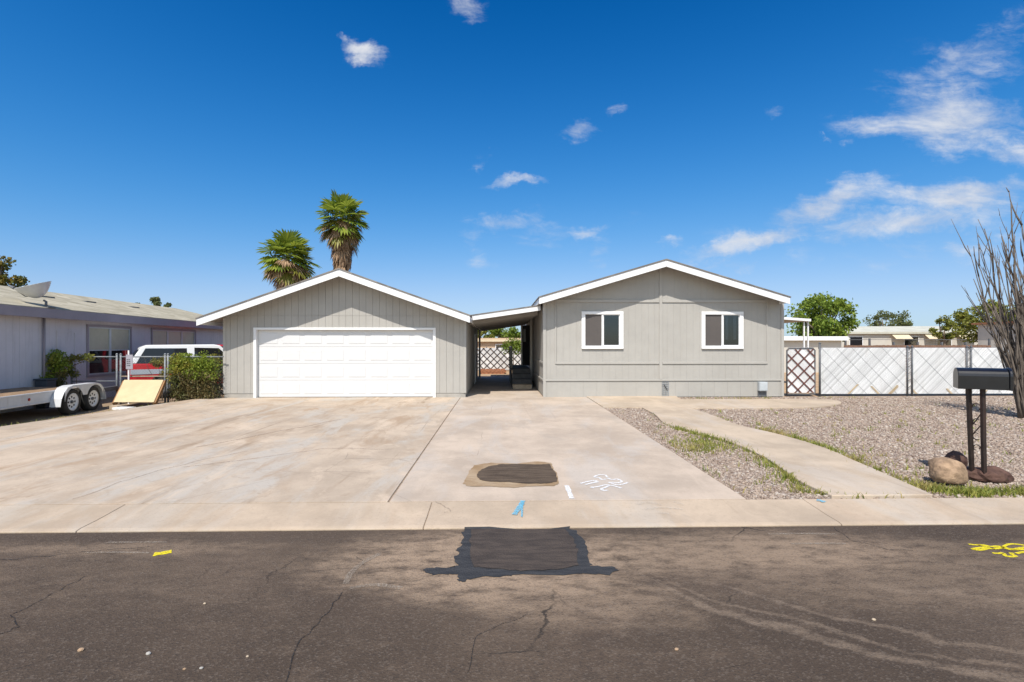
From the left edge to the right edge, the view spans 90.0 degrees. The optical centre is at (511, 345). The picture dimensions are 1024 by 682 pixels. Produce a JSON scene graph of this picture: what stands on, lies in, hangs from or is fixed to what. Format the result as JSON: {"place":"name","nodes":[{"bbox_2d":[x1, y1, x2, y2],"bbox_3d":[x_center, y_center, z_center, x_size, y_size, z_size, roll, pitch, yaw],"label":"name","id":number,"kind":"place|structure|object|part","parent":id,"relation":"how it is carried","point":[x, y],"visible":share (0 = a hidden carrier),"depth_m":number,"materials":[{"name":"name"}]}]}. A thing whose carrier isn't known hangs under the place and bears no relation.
{"place":"outdoors","nodes":[
{"label":"outdoors","id":0,"kind":"place"},
{"bbox_2d":[0,384,223,425],"bbox_3d":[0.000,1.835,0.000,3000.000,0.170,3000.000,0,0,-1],"label":"ground","id":1,"kind":"structure","parent":0,"point":[20,416],"depth_m":13.15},
{"bbox_2d":[0,256,29,287],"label":"tree","id":2,"kind":"object","parent":1,"relation":"on","point":[17,281],"visible":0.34,"depth_m":29.62,"materials":[{"name":"green plant"}]},
{"bbox_2d":[33,378,57,408],"bbox_3d":[-13.018,1.338,14.290,0.380,0.824,0.360,0,0,-1],"label":"trash bin","id":3,"kind":"object","parent":1,"relation":"on","point":[45,382],"visible":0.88,"depth_m":14.14,"materials":[{"name":"plastic"}]},
{"bbox_2d":[39,349,72,386],"bbox_3d":[-13.156,0.924,14.668,0.900,1.658,0.692,0,0,20],"label":"bush","id":4,"kind":"object","parent":1,"relation":"on","point":[56,362],"visible":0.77,"depth_m":14.65,"materials":[{"name":"green plant"}]},
{"bbox_2d":[0,383,118,414],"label":"utility trailer","id":5,"kind":"object","parent":1,"relation":"on","point":[71,399],"visible":0.97,"depth_m":12.82,"materials":[{"name":"white metal"}]},
{"bbox_2d":[63,353,94,383],"bbox_3d":[-12.740,0.985,15.069,1.012,1.534,0.413,0,0,-1],"label":"vine","id":6,"kind":"object","parent":1,"relation":"on","point":[71,372],"visible":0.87,"depth_m":15.05,"materials":[{"name":"green plant"}]},
{"bbox_2d":[0,285,222,412],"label":"mobile home","id":7,"kind":"object","parent":1,"relation":"on","point":[34,332],"visible":0.45,"depth_m":16.24,"materials":[{"name":"grey metal"}]},
{"bbox_2d":[9,281,55,307],"bbox_3d":[-13.320,-1.431,14.246,0.831,0.781,0.798,0,0,29],"label":"satellite dish","id":8,"kind":"object","parent":7,"relation":"on","point":[38,290],"visible":0.99,"depth_m":14.10,"materials":[{"name":"metal"}]},
{"bbox_2d":[86,324,131,377],"bbox_3d":[-13.568,0.179,17.295,0.051,1.685,2.231,0,0,-6],"label":"window","id":9,"kind":"structure","parent":7,"relation":"in","point":[101,340],"depth_m":17.13,"materials":[{"name":"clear glass"}]},
{"bbox_2d":[151,328,195,344],"bbox_3d":[-13.983,-0.141,21.249,0.051,1.066,3.349,0,0,-6],"label":"window","id":10,"kind":"structure","parent":7,"relation":"in","point":[159,336],"depth_m":21.09,"materials":[{"name":"grey glass"}]},
{"bbox_2d":[109,405,125,408],"bbox_3d":[-10.875,1.702,14.108,0.304,0.095,0.283,0,0,13],"label":"board offcut","id":11,"kind":"object","parent":1,"relation":"on","point":[111,406],"visible":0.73,"depth_m":14.07,"materials":[{"name":"beige wood"}]},
{"bbox_2d":[112,407,133,409],"bbox_3d":[-10.555,1.718,13.924,0.486,0.065,0.284,0,0,9],"label":"board offcut","id":12,"kind":"object","parent":1,"relation":"on","point":[116,408],"visible":0.64,"depth_m":13.85,"materials":[{"name":"white paint"}]},
{"bbox_2d":[126,350,132,403],"bbox_3d":[-11.378,0.976,15.244,0.200,1.648,0.053,0,0,-1],"label":"sign","id":13,"kind":"object","parent":1,"relation":"on","point":[129,361],"visible":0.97,"depth_m":15.22,"materials":[{"name":"white paint"}]},
{"bbox_2d":[112,380,166,404],"bbox_3d":[-10.715,1.351,14.726,1.470,0.668,0.877,0,0,-1],"label":"plywood sheet","id":14,"kind":"object","parent":1,"relation":"on","point":[140,391],"visible":0.93,"depth_m":14.65,"materials":[{"name":"beige wood"}]},
{"bbox_2d":[70,353,223,403],"bbox_3d":[-10.934,1.018,15.352,4.510,1.565,0.065,0,0,-1],"label":"chain link fence","id":15,"kind":"object","parent":1,"relation":"on","point":[120,373],"visible":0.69,"depth_m":15.32,"materials":[{"name":"metal"}]},
{"bbox_2d":[143,355,174,400],"bbox_3d":[-10.720,0.975,15.694,0.835,1.451,0.580,0,0,15],"label":"vine","id":16,"kind":"object","parent":1,"relation":"on","point":[156,362],"visible":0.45,"depth_m":15.55,"materials":[{"name":"green plant"}]},
{"bbox_2d":[149,296,171,306],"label":"tree","id":17,"kind":"object","parent":1,"relation":"on","point":[155,301],"visible":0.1,"depth_m":45.02,"materials":[{"name":"green plant"}]},
{"bbox_2d":[123,344,222,397],"bbox_3d":[-11.050,0.850,18.301,4.530,1.760,2.080,0,0,-38],"label":"suv","id":18,"kind":"object","parent":1,"relation":"on","point":[157,350],"visible":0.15,"depth_m":16.86,"materials":[{"name":"red car paint"},{"name":"white car paint"},{"name":"glass"}]},
{"bbox_3d":[-11.552,0.343,16.904,1.390,0.485,0.082,0,0,-38],"label":"side window","id":19,"kind":"part","parent":18,"relation":"part of","materials":[{"name":"black glass"}]},
{"bbox_3d":[-10.364,0.333,17.844,1.200,0.505,0.085,0,0,-38],"label":"side window","id":20,"kind":"part","parent":18,"relation":"part of","materials":[{"name":"black glass"}]},
{"bbox_2d":[165,349,223,401],"bbox_3d":[-9.551,0.935,15.574,1.644,1.632,0.950,0,0,-1],"label":"hedge","id":21,"kind":"object","parent":1,"relation":"on","point":[191,375],"visible":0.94,"depth_m":15.29,"materials":[{"name":"green plant"}]},
{"bbox_2d":[256,229,321,288],"bbox_3d":[-12.564,-2.349,28.796,3.474,8.345,3.270,0,0,-1],"label":"palm tree","id":22,"kind":"object","parent":1,"relation":"on","point":[284,271],"visible":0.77,"depth_m":28.10,"materials":[{"name":"green plant"}]},
{"bbox_2d":[314,189,368,271],"bbox_3d":[-9.181,-3.265,27.661,3.014,10.175,3.254,0,0,-1],"label":"palm tree","id":23,"kind":"object","parent":1,"relation":"on","point":[341,235],"visible":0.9,"depth_m":27.33,"materials":[{"name":"green plant"}]},
{"bbox_2d":[478,330,494,337],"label":"tree","id":24,"kind":"object","parent":1,"relation":"on","point":[486,335],"visible":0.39,"depth_m":45.59,"materials":[{"name":"green plant"}]},
{"bbox_2d":[478,338,520,364],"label":"house","id":25,"kind":"structure","parent":1,"relation":"on","point":[489,343],"depth_m":41.95,"materials":[{"name":"beige paint"}]},
{"bbox_2d":[488,327,520,337],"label":"tree","id":26,"kind":"object","parent":1,"relation":"on","point":[510,332],"visible":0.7,"depth_m":50.99,"materials":[{"name":"green plant"}]},
{"bbox_2d":[0,497,1023,532],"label":"sidewalk","id":27,"kind":"structure","parent":1,"relation":"on","point":[521,514],"depth_m":5.16,"materials":[{"name":"concrete"}]},
{"bbox_2d":[1,396,1023,498],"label":"weeds","id":28,"kind":"object","parent":1,"relation":"on","point":[976,492],"visible":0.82,"depth_m":7.25,"materials":[{"name":"green plant"}]},
{"bbox_2d":[784,336,848,372],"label":"shed","id":29,"kind":"structure","parent":1,"relation":"on","point":[814,341],"depth_m":30.43,"materials":[{"name":"beige"}]},
{"bbox_2d":[863,310,913,325],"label":"tree","id":30,"kind":"object","parent":1,"relation":"on","point":[900,320],"visible":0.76,"depth_m":62.50,"materials":[{"name":"green plant"}]},
{"bbox_2d":[841,326,977,347],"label":"mobile home","id":31,"kind":"object","parent":1,"relation":"on","point":[890,332],"visible":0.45,"depth_m":46.00,"materials":[{"name":"beige"}]},
{"bbox_2d":[849,336,862,344],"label":"window","id":32,"kind":"structure","parent":31,"relation":"in","point":[851,342],"depth_m":46.09,"materials":[{"name":"black glass"}]},
{"bbox_2d":[904,336,918,344],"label":"window","id":33,"kind":"structure","parent":31,"relation":"in","point":[906,342],"depth_m":45.86,"materials":[{"name":"black glass"}]},
{"bbox_2d":[937,340,951,344],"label":"window","id":34,"kind":"structure","parent":31,"relation":"in","point":[950,341],"depth_m":45.73,"materials":[{"name":"grey glass"}]},
{"bbox_2d":[971,321,1014,346],"bbox_3d":[37.477,0.072,35.431,8.316,3.356,3.530,0,0,-1],"label":"mobile home","id":35,"kind":"object","parent":1,"relation":"on","point":[984,335],"visible":0.2,"depth_m":36.20,"materials":[{"name":"beige"}]},
{"bbox_2d":[0,397,459,504],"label":"driveway","id":36,"kind":"structure","parent":0,"point":[287,450],"depth_m":8.00,"materials":[{"name":"concrete"}]},
{"bbox_2d":[467,376,542,396],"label":"walkway","id":37,"kind":"structure","parent":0,"point":[491,386],"depth_m":18.52,"materials":[{"name":"concrete"}]},
{"bbox_2d":[470,305,540,383],"bbox_3d":[-0.375,0.156,21.327,2.306,2.887,10.300,0,0,-1],"label":"breezeway cover","id":38,"kind":"object","parent":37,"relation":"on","point":[507,318],"visible":0.81,"depth_m":17.42,"materials":[{"name":"white paint"}]},
{"bbox_2d":[509,346,531,388],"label":"porch steps","id":39,"kind":"structure","parent":37,"relation":"on","point":[520,376],"depth_m":19.46,"materials":[{"name":"grey wood"}]},
{"bbox_2d":[0,524,1023,681],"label":"road","id":40,"kind":"structure","parent":0,"point":[941,603],"depth_m":3.44,"materials":[{"name":"grey asphalt"}]},
{"bbox_2d":[0,0,1023,337],"label":"sky","id":41,"kind":"structure","parent":0,"point":[499,155],"materials":[{"name":"blue"}]},
{"bbox_2d":[390,397,745,501],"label":"driveway","id":42,"kind":"structure","parent":0,"point":[486,449],"depth_m":7.40,"materials":[{"name":"concrete"}]},
{"bbox_2d":[521,259,790,396],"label":"house","id":43,"kind":"structure","parent":0,"point":[666,327],"depth_m":15.93,"materials":[{"name":"grey wood"}]},
{"bbox_2d":[521,325,529,365],"bbox_3d":[0.597,0.005,21.939,0.087,1.730,0.745,0,0,-32],"label":"storm door","id":44,"kind":"structure","parent":43,"relation":"in","point":[525,330],"depth_m":21.98,"materials":[{"name":"white paint"}]},
{"bbox_2d":[581,311,623,348],"bbox_3d":[2.805,-0.469,15.870,1.303,1.159,0.081,0,0,-1],"label":"window","id":45,"kind":"structure","parent":43,"relation":"in","point":[592,322],"depth_m":15.87,"materials":[{"name":"white plastic"}]},
{"bbox_2d":[701,312,743,348],"bbox_3d":[6.560,-0.469,16.004,1.318,1.159,0.161,0,0,-1],"label":"window","id":46,"kind":"structure","parent":43,"relation":"in","point":[712,323],"depth_m":15.97,"materials":[{"name":"white plastic"}]},
{"bbox_2d":[466,365,1013,396],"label":"backyard ground","id":47,"kind":"structure","parent":0,"point":[817,390],"depth_m":16.85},
{"bbox_2d":[195,268,479,397],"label":"garage","id":48,"kind":"structure","parent":47,"relation":"on","point":[338,332],"depth_m":15.73,"materials":[{"name":"grey wood"}]},
{"bbox_2d":[258,330,432,396],"bbox_3d":[-5.113,0.566,15.796,5.361,2.068,0.053,0,0,-1],"label":"garage door","id":49,"kind":"structure","parent":48,"relation":"in","point":[307,363],"depth_m":15.77,"materials":[{"name":"metal"}]},
{"bbox_2d":[481,369,505,373],"bbox_3d":[-1.097,1.496,29.432,1.525,0.248,1.100,0,0,-1],"label":"brick planter","id":50,"kind":"object","parent":47,"relation":"on","point":[493,371],"visible":0.89,"depth_m":28.89,"materials":[{"name":"orange brick"}]},
{"bbox_2d":[478,347,520,369],"bbox_3d":[-0.682,0.868,33.037,5.873,1.505,0.153,0,0,-1],"label":"lattice fence","id":51,"kind":"object","parent":47,"relation":"on","point":[486,361],"visible":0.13,"depth_m":32.98,"materials":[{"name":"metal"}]},
{"bbox_2d":[502,336,520,364],"bbox_3d":[0.149,0.537,31.017,1.686,2.170,1.131,0,0,-1],"label":"tree","id":52,"kind":"object","parent":47,"relation":"on","point":[515,345],"visible":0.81,"depth_m":30.87,"materials":[{"name":"green plant"}]},
{"bbox_2d":[784,317,810,384],"bbox_3d":[10.050,0.160,22.993,3.450,2.880,5.530,0,0,-1],"label":"side patio cover","id":53,"kind":"object","parent":47,"relation":"on","point":[791,320],"visible":0.2,"depth_m":20.40,"materials":[{"name":"white metal"}]},
{"bbox_2d":[784,291,860,341],"bbox_3d":[20.983,-0.916,34.592,4.548,5.485,3.902,0,0,-1],"label":"tree","id":54,"kind":"object","parent":47,"relation":"on","point":[821,323],"visible":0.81,"depth_m":33.80,"materials":[{"name":"green plant"}]},
{"bbox_2d":[818,342,1014,396],"bbox_3d":[13.910,0.776,16.300,8.458,1.749,0.124,0,0,-1],"label":"slat fence","id":55,"kind":"object","parent":47,"relation":"on","point":[863,371],"visible":0.84,"depth_m":16.26,"materials":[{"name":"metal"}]},
{"bbox_2d":[786,348,815,394],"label":"fence gate","id":56,"kind":"structure","parent":55,"relation":"attached to","point":[799,374],"depth_m":16.18,"materials":[{"name":"metal"}]},
{"bbox_2d":[844,339,990,370],"bbox_3d":[24.593,0.607,31.083,9.112,2.026,0.120,0,0,-1],"label":"plank fence","id":57,"kind":"object","parent":47,"relation":"on","point":[869,345],"visible":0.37,"depth_m":31.02,"materials":[{"name":"wood"}]},
{"bbox_2d":[928,315,963,344],"bbox_3d":[31.048,-0.178,36.699,1.775,4.015,2.009,0,0,-44],"label":"tree","id":58,"kind":"object","parent":47,"relation":"on","point":[949,323],"visible":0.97,"depth_m":36.56,"materials":[{"name":"green plant"}]},
{"bbox_2d":[948,299,1015,344],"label":"tree","id":59,"kind":"object","parent":47,"relation":"on","point":[964,320],"visible":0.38,"depth_m":40.93,"materials":[{"name":"green plant"}]},
{"bbox_2d":[587,396,931,498],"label":"path","id":60,"kind":"structure","parent":0,"point":[813,466],"depth_m":8.44,"materials":[{"name":"concrete"}]},
{"bbox_2d":[604,396,1023,499],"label":"gravel bed","id":61,"kind":"object","parent":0,"point":[744,470],"visible":0.2,"depth_m":9.58,"materials":[{"name":"grey gravel"}]},
{"bbox_2d":[928,457,968,483],"bbox_3d":[5.275,1.504,6.214,0.430,0.278,0.374,0,0,-17],"label":"rock","id":62,"kind":"object","parent":61,"relation":"on","point":[947,470],"visible":1,"depth_m":6.11,"materials":[{"name":"beige stone"}]},
{"bbox_2d":[944,450,967,466],"bbox_3d":[6.014,1.552,6.941,0.278,0.245,0.265,0,0,-17],"label":"rock","id":63,"kind":"object","parent":61,"relation":"on","point":[958,456],"visible":0.45,"depth_m":6.86,"materials":[{"name":"stone"}]},
{"bbox_2d":[953,367,1013,482],"bbox_3d":[5.847,1.013,6.355,0.525,1.484,0.330,0,0,32],"label":"mailbox","id":64,"kind":"object","parent":61,"relation":"on","point":[983,380],"visible":0.95,"depth_m":6.29,"materials":[{"name":"black metal"}]},
{"bbox_2d":[1006,368,1013,390],"bbox_3d":[6.039,0.408,6.237,0.032,0.274,0.330,0,0,32],"label":"box door","id":65,"kind":"structure","parent":64,"relation":"in","point":[1010,371],"depth_m":6.10,"materials":[{"name":"black metal"}]},
{"bbox_2d":[951,187,1023,418],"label":"bare shrub","id":66,"kind":"object","parent":61,"relation":"on","point":[1014,360],"visible":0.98,"depth_m":11.56,"materials":[{"name":"brown plant"}]},
{"bbox_2d":[966,466,1013,482],"bbox_3d":[5.950,1.588,6.400,0.535,0.171,0.365,0,0,5],"label":"rock","id":67,"kind":"object","parent":61,"relation":"on","point":[996,474],"visible":0.88,"depth_m":6.28,"materials":[{"name":"brown stone"}]}
]}

